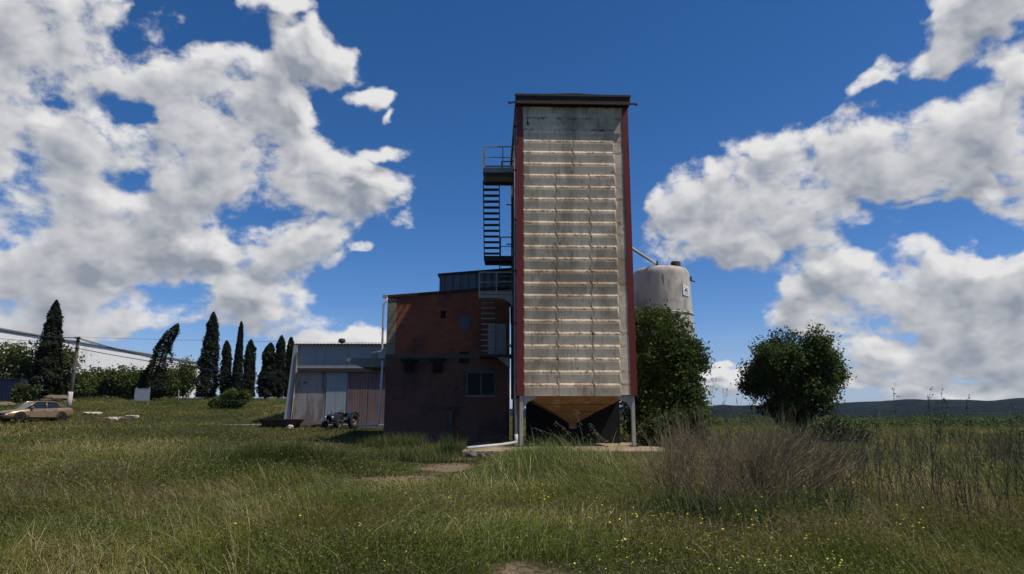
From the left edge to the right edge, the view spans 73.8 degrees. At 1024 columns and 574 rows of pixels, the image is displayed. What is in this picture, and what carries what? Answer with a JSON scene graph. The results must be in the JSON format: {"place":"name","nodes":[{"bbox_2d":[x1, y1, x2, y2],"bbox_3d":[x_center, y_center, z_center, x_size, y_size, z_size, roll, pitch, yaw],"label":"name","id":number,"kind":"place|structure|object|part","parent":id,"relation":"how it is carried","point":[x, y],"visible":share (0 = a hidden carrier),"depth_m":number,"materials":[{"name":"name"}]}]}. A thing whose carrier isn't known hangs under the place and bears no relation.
{"place":"outdoors","nodes":[
{"label":"outdoors","id":0,"kind":"place"},
{"bbox_2d":[0,449,1023,573],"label":"meadow grass","id":1,"kind":"structure","parent":0,"point":[341,510],"depth_m":7.78,"materials":[{"name":"green plant"}]},
{"bbox_2d":[0,398,1023,573],"bbox_3d":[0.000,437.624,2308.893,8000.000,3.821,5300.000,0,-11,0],"label":"ground","id":2,"kind":"structure","parent":0,"point":[514,568],"depth_m":18.39,"materials":[{"name":"green plant"}]},
{"bbox_2d":[0,402,19,406],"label":"earth mound","id":3,"kind":"object","parent":2,"relation":"on","point":[6,403],"visible":0.65,"depth_m":62.11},
{"bbox_2d":[0,378,31,401],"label":"blue container","id":4,"kind":"object","parent":2,"relation":"on","point":[5,389],"visible":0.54,"depth_m":69.33,"materials":[{"name":"metal"}]},
{"bbox_2d":[21,380,31,385],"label":"door","id":5,"kind":"structure","parent":4,"relation":"in","point":[26,381],"depth_m":70.21,"materials":[{"name":"blue paint"}]},
{"bbox_2d":[9,380,42,402],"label":"bush","id":6,"kind":"object","parent":2,"relation":"on","point":[24,393],"visible":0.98,"depth_m":66.70,"materials":[{"name":"green plant"}]},
{"bbox_2d":[0,401,73,421],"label":"parked car","id":7,"kind":"object","parent":2,"relation":"on","point":[47,410],"visible":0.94,"depth_m":48.79,"materials":[{"name":"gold metal"}]},
{"bbox_3d":[-33.702,8.947,48.585,0.094,0.605,1.100,-5,-12,26],"label":"door","id":8,"kind":"part","parent":7,"relation":"part of","materials":[{"name":"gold metal"}]},
{"bbox_3d":[-34.218,8.595,49.588,1.600,0.510,2.720,-5,-12,26],"label":"window","id":9,"kind":"part","parent":7,"relation":"part of","materials":[{"name":"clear glass"}]},
{"bbox_3d":[-33.261,9.108,49.434,0.094,0.605,0.720,-5,-12,26],"label":"door","id":10,"kind":"part","parent":7,"relation":"part of","materials":[{"name":"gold metal"}]},
{"bbox_2d":[0,339,91,388],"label":"ash tree","id":11,"kind":"object","parent":2,"relation":"on","point":[16,362],"visible":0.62,"depth_m":72.92,"materials":[{"name":"green plant"}]},
{"bbox_2d":[30,299,65,397],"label":"cypress tree","id":12,"kind":"object","parent":2,"relation":"on","point":[48,372],"visible":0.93,"depth_m":71.52,"materials":[{"name":"green plant"}]},
{"bbox_2d":[40,395,75,401],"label":"earth mound","id":13,"kind":"object","parent":2,"relation":"on","point":[58,398],"visible":0.58,"depth_m":69.49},
{"bbox_2d":[66,336,80,407],"bbox_3d":[-39.572,7.855,61.595,0.607,6.843,0.420,0,-11,0],"label":"utility pole","id":14,"kind":"object","parent":2,"relation":"on","point":[70,392],"visible":0.93,"depth_m":61.48,"materials":[{"name":"grey wood"}]},
{"bbox_2d":[0,342,71,343],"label":"overhead cable","id":15,"kind":"object","parent":14,"relation":"attached to","point":[30,343],"visible":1,"depth_m":56.80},
{"bbox_2d":[0,331,77,337],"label":"overhead cable","id":16,"kind":"object","parent":14,"relation":"attached to","point":[40,336],"visible":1,"depth_m":57.82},
{"bbox_2d":[80,339,147,356],"bbox_3d":[-35.044,5.335,59.997,9.597,2.040,0.033,-5,-12,23],"label":"overhead cable","id":17,"kind":"object","parent":14,"relation":"attached to","point":[114,349],"visible":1,"depth_m":59.90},
{"bbox_2d":[77,348,288,378],"bbox_3d":[-27.927,6.271,56.868,25.150,3.371,0.054,-4,-12,22],"label":"overhead cable","id":18,"kind":"object","parent":14,"relation":"attached to","point":[185,366],"visible":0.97,"depth_m":56.33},
{"bbox_2d":[79,338,306,382],"bbox_3d":[-27.488,5.919,56.782,26.084,4.620,0.064,-4,-12,22],"label":"overhead cable","id":19,"kind":"object","parent":14,"relation":"attached to","point":[184,364],"visible":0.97,"depth_m":56.75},
{"bbox_2d":[86,337,385,342],"bbox_3d":[-24.276,4.425,57.370,31.915,1.517,0.018,-3,-11,17],"label":"overhead cable","id":20,"kind":"object","parent":14,"relation":"attached to","point":[258,341],"visible":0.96,"depth_m":56.12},
{"bbox_2d":[56,369,93,397],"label":"hedge bush","id":21,"kind":"object","parent":2,"relation":"on","point":[81,387],"visible":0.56,"depth_m":75.18,"materials":[{"name":"green plant"}]},
{"bbox_2d":[65,368,104,397],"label":"hedge bush","id":22,"kind":"object","parent":2,"relation":"on","point":[97,386],"visible":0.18,"depth_m":78.48,"materials":[{"name":"green plant"}]},
{"bbox_2d":[83,412,101,414],"bbox_3d":[-34.437,10.370,55.948,1.086,0.253,2.076,0,-11,0],"label":"concrete fragment","id":23,"kind":"object","parent":2,"relation":"on","point":[97,413],"visible":0.59,"depth_m":55.50,"materials":[{"name":"concrete"}]},
{"bbox_2d":[0,328,199,397],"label":"white warehouse","id":24,"kind":"structure","parent":2,"relation":"on","point":[106,361],"depth_m":102.57,"materials":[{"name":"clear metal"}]},
{"bbox_2d":[80,360,137,397],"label":"hedge bush","id":25,"kind":"object","parent":2,"relation":"on","point":[95,370],"visible":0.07,"depth_m":80.78,"materials":[{"name":"green plant"}]},
{"bbox_2d":[107,417,120,420],"bbox_3d":[-30.337,10.048,52.022,1.637,0.253,0.852,-7,-13,32],"label":"concrete fragment","id":26,"kind":"object","parent":2,"relation":"on","point":[113,418],"visible":0.6,"depth_m":51.60,"materials":[{"name":"concrete"}]},
{"bbox_2d":[93,363,141,397],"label":"hedge bush","id":27,"kind":"object","parent":2,"relation":"on","point":[108,390],"visible":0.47,"depth_m":79.04,"materials":[{"name":"green plant"}]},
{"bbox_2d":[124,415,138,417],"bbox_3d":[-30.107,10.266,53.989,1.079,0.253,0.666,5,-12,-24],"label":"concrete fragment","id":28,"kind":"object","parent":2,"relation":"on","point":[130,416],"visible":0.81,"depth_m":53.77,"materials":[{"name":"concrete"}]},
{"bbox_2d":[111,366,159,398],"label":"hedge bush","id":29,"kind":"object","parent":2,"relation":"on","point":[125,387],"visible":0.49,"depth_m":77.30,"materials":[{"name":"green plant"}]},
{"bbox_2d":[134,387,150,404],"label":"signboard","id":30,"kind":"object","parent":2,"relation":"on","point":[142,394],"visible":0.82,"depth_m":67.14},
{"bbox_2d":[133,323,179,399],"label":"cypress tree","id":31,"kind":"object","parent":2,"relation":"on","point":[166,347],"visible":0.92,"depth_m":75.44,"materials":[{"name":"green plant"}]},
{"bbox_2d":[153,366,186,398],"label":"hedge bush","id":32,"kind":"object","parent":2,"relation":"on","point":[176,384],"visible":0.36,"depth_m":80.56,"materials":[{"name":"green plant"}]},
{"bbox_2d":[167,355,199,397],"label":"young tree","id":33,"kind":"object","parent":2,"relation":"on","point":[188,374],"visible":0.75,"depth_m":82.46,"materials":[{"name":"green plant"}]},
{"bbox_2d":[192,312,222,399],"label":"cypress tree","id":34,"kind":"object","parent":2,"relation":"on","point":[209,358],"visible":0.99,"depth_m":77.31,"materials":[{"name":"green plant"}]},
{"bbox_2d":[218,340,232,393],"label":"cypress tree","id":35,"kind":"object","parent":2,"relation":"on","point":[226,362],"visible":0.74,"depth_m":79.35,"materials":[{"name":"green plant"}]},
{"bbox_2d":[207,387,254,408],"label":"wild bush","id":36,"kind":"object","parent":2,"relation":"on","point":[232,397],"visible":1,"depth_m":64.58,"materials":[{"name":"green plant"}]},
{"bbox_2d":[230,321,244,390],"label":"cypress tree","id":37,"kind":"object","parent":2,"relation":"on","point":[237,382],"visible":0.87,"depth_m":76.53,"materials":[{"name":"green plant"}]},
{"bbox_2d":[242,339,256,397],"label":"cypress tree","id":38,"kind":"object","parent":2,"relation":"on","point":[249,363],"visible":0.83,"depth_m":78.35,"materials":[{"name":"green plant"}]},
{"bbox_2d":[255,342,277,398],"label":"cypress tree","id":39,"kind":"object","parent":2,"relation":"on","point":[265,388],"visible":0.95,"depth_m":79.09,"materials":[{"name":"green plant"}]},
{"bbox_2d":[273,335,286,398],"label":"cypress tree","id":40,"kind":"object","parent":2,"relation":"on","point":[280,353],"visible":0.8,"depth_m":81.36,"materials":[{"name":"green plant"}]},
{"bbox_2d":[259,419,304,426],"bbox_3d":[-16.181,9.631,48.047,2.850,0.645,1.290,0,-11,0],"label":"rusty trough","id":41,"kind":"object","parent":2,"relation":"on","point":[280,422],"visible":0.88,"depth_m":47.53,"materials":[{"name":"metal"}]},
{"bbox_2d":[284,337,293,397],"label":"cypress tree","id":42,"kind":"object","parent":2,"relation":"on","point":[289,349],"visible":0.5,"depth_m":83.39,"materials":[{"name":"green plant"}]},
{"bbox_2d":[218,424,383,428],"bbox_3d":[-13.500,10.344,49.632,15.000,0.700,2.580,0,-11,0],"label":"yard apron","id":43,"kind":"object","parent":2,"relation":"on","point":[378,426],"visible":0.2,"depth_m":48.42,"materials":[{"name":"grey concrete"}]},
{"bbox_2d":[301,421,321,424],"bbox_3d":[-13.882,9.623,48.307,1.997,0.222,0.852,0,-11,0],"label":"plank pile","id":44,"kind":"object","parent":2,"relation":"on","point":[312,422],"visible":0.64,"depth_m":48.12,"materials":[{"name":"grey wood"}]},
{"bbox_2d":[321,410,359,428],"bbox_3d":[-11.907,9.144,47.165,1.582,1.284,2.498,-4,-12,22],"label":"tractor","id":45,"kind":"object","parent":2,"relation":"on","point":[336,419],"visible":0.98,"depth_m":47.06,"materials":[{"name":"blue paint"}]},
{"bbox_2d":[347,433,397,448],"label":"grass clump","id":46,"kind":"object","parent":2,"relation":"on","point":[378,443],"visible":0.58,"depth_m":29.48,"materials":[{"name":"green plant"}]},
{"bbox_2d":[325,444,447,462],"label":"grass clump","id":47,"kind":"object","parent":2,"relation":"on","point":[391,456],"visible":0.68,"depth_m":22.69,"materials":[{"name":"green plant"}]},
{"bbox_2d":[284,338,510,423],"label":"storage shed","id":48,"kind":"structure","parent":2,"relation":"on","point":[332,377],"depth_m":51.49,"materials":[{"name":"metal"}]},
{"bbox_2d":[325,372,347,423],"bbox_3d":[-13.220,8.409,51.390,1.600,3.930,0.126,0,-11,0],"label":"sliding door","id":49,"kind":"structure","parent":48,"relation":"in","point":[337,382],"depth_m":51.41,"materials":[{"name":"grey metal"}]},
{"bbox_2d":[346,372,367,423],"bbox_3d":[-11.637,8.406,51.345,1.503,3.920,0.096,0,-11,0],"label":"board door","id":50,"kind":"structure","parent":48,"relation":"in","point":[357,394],"depth_m":51.36,"materials":[{"name":"brown wood"}]},
{"bbox_2d":[367,372,385,423],"bbox_3d":[-10.087,8.406,51.345,1.503,3.920,0.095,0,-11,0],"label":"board door","id":51,"kind":"structure","parent":48,"relation":"in","point":[374,377],"depth_m":51.31,"materials":[{"name":"wood"}]},
{"bbox_2d":[375,430,442,449],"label":"grass clump","id":52,"kind":"object","parent":2,"relation":"on","point":[410,442],"visible":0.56,"depth_m":28.98,"materials":[{"name":"green plant"}]},
{"bbox_2d":[347,286,509,443],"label":"brick building","id":53,"kind":"structure","parent":2,"relation":"on","point":[441,376],"depth_m":34.86,"materials":[{"name":"brick"}]},
{"bbox_2d":[438,269,510,323],"bbox_3d":[-2.085,0.672,41.695,4.170,2.220,7.220,0,-11,0],"label":"rooftop cabin","id":54,"kind":"object","parent":53,"relation":"on","point":[459,280],"visible":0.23,"depth_m":38.33,"materials":[{"name":"metal"}]},
{"bbox_2d":[464,368,497,396],"bbox_3d":[-1.578,4.846,34.674,1.740,1.468,0.119,0,-11,0],"label":"window","id":55,"kind":"structure","parent":53,"relation":"in","point":[479,384],"depth_m":34.69,"materials":[{"name":"blue glass"}]},
{"bbox_2d":[488,324,505,353],"bbox_3d":[-0.769,2.769,35.094,0.933,1.754,0.050,0,-11,0],"label":"door","id":56,"kind":"structure","parent":53,"relation":"in","point":[500,328],"depth_m":35.09,"materials":[{"name":"metal"}]},
{"bbox_2d":[0,429,862,571],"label":"rank grass","id":57,"kind":"structure","parent":2,"relation":"on","point":[526,454],"depth_m":14.29,"materials":[{"name":"green plant"}]},
{"bbox_2d":[385,447,485,464],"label":"grass clump","id":58,"kind":"object","parent":2,"relation":"on","point":[441,459],"visible":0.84,"depth_m":22.21,"materials":[{"name":"green plant"}]},
{"bbox_2d":[427,431,474,456],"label":"grass clump","id":59,"kind":"object","parent":2,"relation":"on","point":[449,448],"visible":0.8,"depth_m":26.33,"materials":[{"name":"green plant"}]},
{"bbox_2d":[465,450,477,457],"bbox_3d":[-1.470,6.270,25.397,0.621,0.427,0.480,-10,-15,44],"label":"rubble chunk","id":60,"kind":"object","parent":2,"relation":"on","point":[471,453],"visible":0.6,"depth_m":25.26,"materials":[{"name":"concrete"}]},
{"bbox_2d":[478,453,489,456],"bbox_3d":[-1.023,6.304,25.418,0.363,0.273,0.399,7,-13,-34],"label":"rubble chunk","id":61,"kind":"object","parent":2,"relation":"on","point":[481,454],"visible":0.51,"depth_m":25.33,"materials":[{"name":"concrete"}]},
{"bbox_2d":[0,436,1023,508],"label":"meadow grass","id":62,"kind":"structure","parent":2,"relation":"on","point":[74,483],"depth_m":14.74,"materials":[{"name":"green plant"}]},
{"bbox_2d":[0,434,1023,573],"bbox_3d":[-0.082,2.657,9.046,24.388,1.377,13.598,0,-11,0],"label":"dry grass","id":63,"kind":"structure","parent":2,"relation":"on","point":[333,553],"depth_m":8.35,"materials":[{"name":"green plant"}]},
{"bbox_2d":[0,395,1023,452],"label":"meadow grass","id":64,"kind":"structure","parent":2,"relation":"on","point":[216,424],"depth_m":45.64,"materials":[{"name":"green plant"}]},
{"bbox_2d":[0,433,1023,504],"bbox_3d":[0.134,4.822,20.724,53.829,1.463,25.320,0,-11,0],"label":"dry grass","id":65,"kind":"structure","parent":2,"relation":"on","point":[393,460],"depth_m":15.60,"materials":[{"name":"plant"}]},
{"bbox_2d":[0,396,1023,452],"bbox_3d":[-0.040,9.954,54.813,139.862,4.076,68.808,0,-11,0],"label":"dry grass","id":66,"kind":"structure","parent":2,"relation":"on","point":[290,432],"depth_m":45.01,"materials":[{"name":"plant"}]},
{"bbox_2d":[462,440,669,455],"bbox_3d":[2.200,7.637,31.733,8.200,0.620,12.000,0,-11,0],"label":"concrete pad","id":67,"kind":"object","parent":2,"relation":"on","point":[626,444],"visible":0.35,"depth_m":28.62,"materials":[{"name":"grey concrete"}]},
{"bbox_2d":[466,441,516,449],"bbox_3d":[-0.782,6.422,27.739,0.120,0.240,3.406,-7,-13,34],"label":"drainpipe","id":68,"kind":"object","parent":67,"relation":"on","point":[488,445],"visible":0.98,"depth_m":27.52,"materials":[{"name":"white plastic"}]},
{"bbox_2d":[478,146,513,444],"bbox_3d":[-0.731,0.544,35.266,1.782,14.635,4.740,0,-11,0],"label":"outdoor staircase","id":69,"kind":"structure","parent":67,"relation":"on","point":[501,176],"depth_m":34.10,"materials":[{"name":"metal"}]},
{"bbox_2d":[506,93,638,446],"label":"grain tower","id":70,"kind":"structure","parent":67,"relation":"on","point":[574,333],"depth_m":30.99,"materials":[{"name":"beige metal"}]},
{"bbox_2d":[217,444,993,569],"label":"yellow flowers","id":71,"kind":"object","parent":2,"relation":"on","point":[637,516],"visible":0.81,"depth_m":7.67,"materials":[{"name":"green plant"}]},
{"bbox_2d":[628,415,665,446],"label":"wild bush","id":72,"kind":"object","parent":2,"relation":"on","point":[641,439],"visible":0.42,"depth_m":30.47,"materials":[{"name":"green plant"}]},
{"bbox_2d":[633,261,697,437],"bbox_3d":[9.350,3.907,42.008,4.100,10.980,4.100,0,-11,0],"label":"storage silo","id":73,"kind":"object","parent":2,"relation":"on","point":[671,283],"visible":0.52,"depth_m":41.20,"materials":[{"name":"metal"}]},
{"bbox_2d":[632,247,655,265],"bbox_3d":[7.052,-2.216,40.026,0.370,1.007,5.760,-8,-14,37],"label":"transfer pipe","id":74,"kind":"object","parent":73,"relation":"on","point":[644,256],"visible":0.45,"depth_m":41.08,"materials":[{"name":"grey metal"}]},
{"bbox_2d":[619,298,720,439],"bbox_3d":[7.930,4.553,36.141,5.878,7.978,4.877,0,-11,0],"label":"fig tree","id":75,"kind":"object","parent":2,"relation":"on","point":[670,361],"visible":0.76,"depth_m":34.99,"materials":[{"name":"green plant"}]},
{"bbox_2d":[615,413,724,500],"bbox_3d":[2.587,2.927,11.577,1.717,1.649,1.450,4,-11,-18],"label":"dead shrub","id":76,"kind":"object","parent":2,"relation":"on","point":[667,470],"visible":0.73,"depth_m":11.47,"materials":[{"name":"brown plant"}]},
{"bbox_2d":[644,404,712,446],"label":"wild bush","id":77,"kind":"object","parent":2,"relation":"on","point":[670,415],"visible":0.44,"depth_m":29.96,"materials":[{"name":"green plant"}]},
{"bbox_2d":[603,480,760,533],"bbox_3d":[2.327,2.980,9.470,2.108,0.647,2.220,0,-11,0],"label":"grass clump","id":78,"kind":"object","parent":2,"relation":"on","point":[669,501],"visible":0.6,"depth_m":9.40,"materials":[{"name":"green plant"}]},
{"bbox_2d":[640,401,736,471],"bbox_3d":[3.773,3.447,14.995,2.139,1.860,1.753,8,-13,-37],"label":"dead shrub","id":79,"kind":"object","parent":2,"relation":"on","point":[702,433],"visible":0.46,"depth_m":15.05,"materials":[{"name":"brown plant"}]},
{"bbox_2d":[701,378,717,455],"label":"dry stalk","id":80,"kind":"object","parent":2,"relation":"on","point":[707,407],"visible":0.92,"depth_m":14.80,"materials":[{"name":"brown plant"}]},
{"bbox_2d":[715,388,730,440],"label":"dry stalk","id":81,"kind":"object","parent":2,"relation":"on","point":[726,412],"visible":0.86,"depth_m":15.53,"materials":[{"name":"brown plant"}]},
{"bbox_2d":[676,455,775,515],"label":"dead shrub","id":82,"kind":"object","parent":2,"relation":"on","point":[730,487],"visible":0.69,"depth_m":9.59,"materials":[{"name":"brown plant"}]},
{"bbox_2d":[648,485,827,538],"bbox_3d":[3.107,2.973,9.281,2.330,0.624,2.476,0,-11,0],"label":"grass clump","id":83,"kind":"object","parent":2,"relation":"on","point":[703,507],"visible":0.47,"depth_m":9.06,"materials":[{"name":"green plant"}]},
{"bbox_2d":[510,416,1023,428],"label":"meadow grass","id":84,"kind":"structure","parent":2,"relation":"on","point":[856,421],"depth_m":130.88,"materials":[{"name":"green plant"}]},
{"bbox_2d":[668,397,866,511],"bbox_3d":[3.943,2.650,10.687,3.133,1.847,2.460,0,-11,0],"label":"dead shrub","id":85,"kind":"object","parent":2,"relation":"on","point":[758,475],"visible":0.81,"depth_m":10.55,"materials":[{"name":"brown plant"}]},
{"bbox_2d":[731,410,839,470],"bbox_3d":[6.718,3.778,16.540,2.398,1.916,2.081,-8,-14,37],"label":"dead shrub","id":86,"kind":"object","parent":2,"relation":"on","point":[802,433],"visible":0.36,"depth_m":16.50,"materials":[{"name":"brown plant"}]},
{"bbox_2d":[730,323,856,437],"bbox_3d":[15.680,5.359,37.583,6.565,6.944,5.066,0,-11,0],"label":"carob tree","id":87,"kind":"object","parent":2,"relation":"on","point":[804,376],"visible":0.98,"depth_m":36.77,"materials":[{"name":"green plant"}]},
{"bbox_2d":[797,404,821,492],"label":"dry stalk","id":88,"kind":"object","parent":2,"relation":"on","point":[809,435],"visible":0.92,"depth_m":10.78,"materials":[{"name":"brown plant"}]},
{"bbox_2d":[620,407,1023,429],"bbox_3d":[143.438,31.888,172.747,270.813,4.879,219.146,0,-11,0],"label":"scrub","id":89,"kind":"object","parent":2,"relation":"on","point":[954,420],"visible":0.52,"depth_m":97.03,"materials":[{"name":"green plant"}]},
{"bbox_2d":[746,472,900,527],"bbox_3d":[4.434,3.059,9.967,2.565,0.686,2.190,5,-12,-25],"label":"grass clump","id":90,"kind":"object","parent":2,"relation":"on","point":[825,500],"visible":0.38,"depth_m":9.70,"materials":[{"name":"green plant"}]},
{"bbox_2d":[774,415,892,500],"bbox_3d":[5.194,2.844,11.241,1.946,1.575,1.491,0,-11,0],"label":"dead shrub","id":91,"kind":"object","parent":2,"relation":"on","point":[831,467],"visible":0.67,"depth_m":11.14,"materials":[{"name":"brown plant"}]},
{"bbox_2d":[822,381,845,465],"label":"dry stalk","id":92,"kind":"object","parent":2,"relation":"on","point":[840,393],"visible":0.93,"depth_m":12.22,"materials":[{"name":"brown plant"}]},
{"bbox_2d":[829,382,843,483],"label":"dry stalk","id":93,"kind":"object","parent":2,"relation":"on","point":[834,417],"visible":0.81,"depth_m":13.20,"materials":[{"name":"brown plant"}]},
{"bbox_2d":[801,413,875,444],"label":"wild bush","id":94,"kind":"object","parent":2,"relation":"on","point":[843,425],"visible":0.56,"depth_m":31.78,"materials":[{"name":"green plant"}]},
{"bbox_2d":[659,424,1023,531],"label":"dry weeds","id":95,"kind":"object","parent":2,"relation":"on","point":[911,466],"visible":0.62,"depth_m":10.82,"materials":[{"name":"plant"}]},
{"bbox_2d":[868,403,886,520],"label":"dry stalk","id":96,"kind":"object","parent":2,"relation":"on","point":[878,449],"visible":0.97,"depth_m":9.80,"materials":[{"name":"brown plant"}]},
{"bbox_2d":[892,383,900,474],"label":"dry stalk","id":97,"kind":"object","parent":2,"relation":"on","point":[896,422],"visible":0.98,"depth_m":13.69,"materials":[{"name":"brown plant"}]},
{"bbox_2d":[920,386,938,494],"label":"dry stalk","id":98,"kind":"object","parent":2,"relation":"on","point":[930,427],"visible":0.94,"depth_m":11.60,"materials":[{"name":"brown plant"}]},
{"bbox_2d":[926,398,948,503],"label":"dry stalk","id":99,"kind":"object","parent":2,"relation":"on","point":[946,400],"visible":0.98,"depth_m":10.74,"materials":[{"name":"brown plant"}]},
{"bbox_2d":[933,388,946,472],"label":"dry stalk","id":100,"kind":"object","parent":2,"relation":"on","point":[939,422],"visible":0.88,"depth_m":14.67,"materials":[{"name":"brown plant"}]},
{"bbox_2d":[958,394,972,497],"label":"dry stalk","id":101,"kind":"object","parent":2,"relation":"on","point":[966,407],"visible":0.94,"depth_m":12.83,"materials":[{"name":"brown plant"}]},
{"bbox_2d":[955,420,1023,466],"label":"dead shrub","id":102,"kind":"object","parent":2,"relation":"on","point":[999,448],"visible":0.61,"depth_m":18.92,"materials":[{"name":"brown plant"}]},
{"bbox_2d":[1006,401,1023,468],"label":"dry stalk","id":103,"kind":"object","parent":2,"relation":"on","point":[1019,440],"visible":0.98,"depth_m":13.67,"materials":[{"name":"brown plant"}]},
{"bbox_2d":[0,430,1023,489],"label":"grass husks","id":104,"kind":"object","parent":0,"point":[376,453],"depth_m":19.43},
{"bbox_2d":[0,0,1023,408],"label":"sky","id":105,"kind":"structure","parent":0,"point":[852,168],"materials":[{"name":"blue"}]},
{"bbox_2d":[510,398,1023,417],"bbox_3d":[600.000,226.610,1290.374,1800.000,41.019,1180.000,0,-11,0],"label":"hills","id":106,"kind":"structure","parent":0,"point":[920,406],"depth_m":980.98,"materials":[{"name":"grass"},{"name":"green plant"}]}
]}

